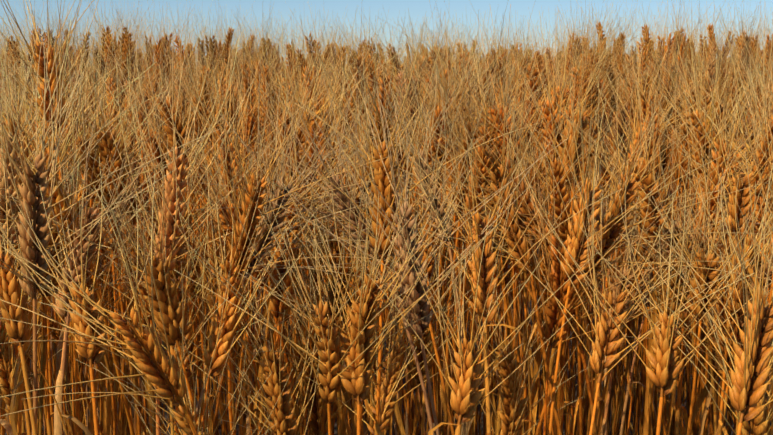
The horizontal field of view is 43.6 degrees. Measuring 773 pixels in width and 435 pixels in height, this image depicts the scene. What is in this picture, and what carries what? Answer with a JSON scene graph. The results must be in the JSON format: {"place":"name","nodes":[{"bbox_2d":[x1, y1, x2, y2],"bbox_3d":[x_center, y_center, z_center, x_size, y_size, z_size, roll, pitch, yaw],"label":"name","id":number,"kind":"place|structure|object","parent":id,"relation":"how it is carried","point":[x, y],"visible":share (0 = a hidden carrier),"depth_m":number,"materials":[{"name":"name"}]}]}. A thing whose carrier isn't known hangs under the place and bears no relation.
{"place":"outdoors","nodes":[
{"label":"outdoors","id":0,"kind":"place"},
{"bbox_2d":[0,146,770,434],"bbox_3d":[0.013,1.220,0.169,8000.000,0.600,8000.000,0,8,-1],"label":"ground","id":1,"kind":"structure","parent":0,"point":[335,424],"depth_m":2.92,"materials":[{"name":"soil"}]},
{"bbox_2d":[0,142,88,434],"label":"wheat","id":2,"kind":"object","parent":1,"relation":"on","point":[10,289],"visible":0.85,"depth_m":0.77,"materials":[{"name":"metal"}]},
{"bbox_2d":[0,0,132,434],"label":"wheat","id":3,"kind":"object","parent":1,"relation":"on","point":[50,66],"depth_m":0.93,"materials":[{"name":"plant"}]},
{"bbox_2d":[0,157,155,434],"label":"wheat","id":4,"kind":"object","parent":1,"relation":"on","point":[90,353],"visible":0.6,"depth_m":0.70,"materials":[{"name":"plant"}]},
{"bbox_2d":[63,122,160,434],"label":"wheat","id":5,"kind":"object","parent":1,"relation":"on","point":[108,410],"depth_m":1.24,"materials":[{"name":"plant"}]},
{"bbox_2d":[0,174,228,434],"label":"wheat","id":6,"kind":"object","parent":1,"relation":"on","point":[148,368],"visible":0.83,"depth_m":0.65,"materials":[{"name":"plant"}]},
{"bbox_2d":[12,135,268,421],"bbox_3d":[-0.189,0.371,0.857,0.214,0.890,0.153,-7,11,-41],"label":"wheat","id":7,"kind":"object","parent":1,"relation":"on","point":[171,310],"visible":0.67,"depth_m":0.79,"materials":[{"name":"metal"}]},
{"bbox_2d":[191,135,305,434],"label":"wheat","id":8,"kind":"object","parent":1,"relation":"on","point":[216,301],"visible":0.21,"depth_m":1.12,"materials":[{"name":"plant"}]},
{"bbox_2d":[208,152,344,425],"bbox_3d":[-0.105,0.364,0.954,0.108,0.878,0.162,3,8,19],"label":"wheat","id":9,"kind":"object","parent":1,"relation":"on","point":[276,304],"visible":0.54,"depth_m":0.91,"materials":[{"name":"plant"}]},
{"bbox_2d":[193,82,382,434],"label":"wheat","id":10,"kind":"object","parent":1,"relation":"on","point":[290,218],"visible":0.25,"depth_m":1.08,"materials":[{"name":"plant"}]},
{"bbox_2d":[175,194,463,434],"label":"wheat","id":11,"kind":"object","parent":1,"relation":"on","point":[357,385],"visible":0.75,"depth_m":0.73,"materials":[{"name":"plant"}]},
{"bbox_2d":[258,48,380,434],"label":"wheat","id":12,"kind":"object","parent":1,"relation":"on","point":[355,415],"visible":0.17,"depth_m":1.36,"materials":[{"name":"plant"}]},
{"bbox_2d":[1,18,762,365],"bbox_3d":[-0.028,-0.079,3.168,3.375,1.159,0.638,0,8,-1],"label":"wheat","id":13,"kind":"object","parent":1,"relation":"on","point":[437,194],"depth_m":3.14,"materials":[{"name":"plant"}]},
{"bbox_2d":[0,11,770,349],"bbox_3d":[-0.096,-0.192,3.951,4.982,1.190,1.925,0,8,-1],"label":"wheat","id":14,"kind":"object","parent":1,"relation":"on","point":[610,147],"visible":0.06,"depth_m":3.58,"materials":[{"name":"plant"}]},
{"bbox_2d":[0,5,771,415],"bbox_3d":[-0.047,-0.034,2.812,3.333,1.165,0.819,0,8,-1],"label":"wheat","id":15,"kind":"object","parent":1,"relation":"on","point":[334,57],"visible":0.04,"depth_m":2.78,"materials":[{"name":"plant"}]},
{"bbox_2d":[0,0,772,434],"bbox_3d":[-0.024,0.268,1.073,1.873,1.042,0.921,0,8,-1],"label":"wheat","id":16,"kind":"object","parent":1,"relation":"on","point":[246,243],"visible":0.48,"depth_m":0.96,"materials":[{"name":"plant"}]},
{"bbox_2d":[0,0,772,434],"bbox_3d":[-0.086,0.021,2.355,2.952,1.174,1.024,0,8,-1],"label":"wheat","id":17,"kind":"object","parent":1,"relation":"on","point":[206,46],"visible":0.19,"depth_m":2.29,"materials":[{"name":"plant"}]},
{"bbox_2d":[254,19,537,434],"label":"wheat","id":18,"kind":"object","parent":1,"relation":"on","point":[381,181],"visible":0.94,"depth_m":0.78,"materials":[{"name":"plant"}]},
{"bbox_2d":[39,42,756,266],"bbox_3d":[-0.137,-0.350,5.351,6.152,1.211,1.708,0,8,-1],"label":"wheat","id":19,"kind":"object","parent":1,"relation":"on","point":[414,187],"depth_m":5.34,"materials":[{"name":"plant"}]},
{"bbox_2d":[358,79,447,434],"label":"wheat","id":20,"kind":"object","parent":1,"relation":"on","point":[400,381],"visible":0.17,"depth_m":1.49,"materials":[{"name":"plant"}]},
{"bbox_2d":[76,62,755,232],"bbox_3d":[-0.055,-0.457,6.498,6.923,1.222,1.471,0,8,-1],"label":"wheat","id":21,"kind":"object","parent":1,"relation":"on","point":[463,202],"depth_m":6.36,"materials":[{"name":"plant"}]},
{"bbox_2d":[367,210,597,434],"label":"wheat","id":22,"kind":"object","parent":1,"relation":"on","point":[463,399],"visible":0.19,"depth_m":0.69,"materials":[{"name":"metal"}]},
{"bbox_2d":[360,88,622,434],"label":"wheat","id":23,"kind":"object","parent":1,"relation":"on","point":[486,269],"visible":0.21,"depth_m":0.77,"materials":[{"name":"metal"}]},
{"bbox_2d":[491,88,566,434],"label":"wheat","id":24,"kind":"object","parent":1,"relation":"on","point":[536,356],"visible":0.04,"depth_m":1.31,"materials":[{"name":"plant"}]},
{"bbox_2d":[511,79,721,434],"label":"wheat","id":25,"kind":"object","parent":1,"relation":"on","point":[573,243],"visible":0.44,"depth_m":0.82,"materials":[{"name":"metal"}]},
{"bbox_2d":[502,149,753,434],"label":"wheat","id":26,"kind":"object","parent":1,"relation":"on","point":[612,339],"visible":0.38,"depth_m":0.73,"materials":[{"name":"plant"}]},
{"bbox_2d":[582,106,674,434],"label":"wheat","id":27,"kind":"object","parent":1,"relation":"on","point":[663,416],"depth_m":1.28,"materials":[{"name":"plant"}]},
{"bbox_2d":[530,164,772,434],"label":"wheat","id":28,"kind":"object","parent":1,"relation":"on","point":[666,343],"visible":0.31,"depth_m":0.69,"materials":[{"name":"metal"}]},
{"bbox_2d":[596,152,772,434],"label":"wheat","id":29,"kind":"object","parent":1,"relation":"on","point":[751,368],"visible":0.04,"depth_m":0.66,"materials":[{"name":"plant"}]},
{"bbox_2d":[598,139,772,434],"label":"wheat","id":30,"kind":"object","parent":1,"relation":"on","point":[708,275],"visible":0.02,"depth_m":0.86,"materials":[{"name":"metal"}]},
{"bbox_2d":[637,86,772,434],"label":"wheat","id":31,"kind":"object","parent":1,"relation":"on","point":[744,198],"visible":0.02,"depth_m":0.95,"materials":[{"name":"plant"}]},
{"bbox_2d":[0,0,772,67],"label":"sky","id":32,"kind":"structure","parent":0,"point":[418,9],"materials":[{"name":"blue"}]}
]}

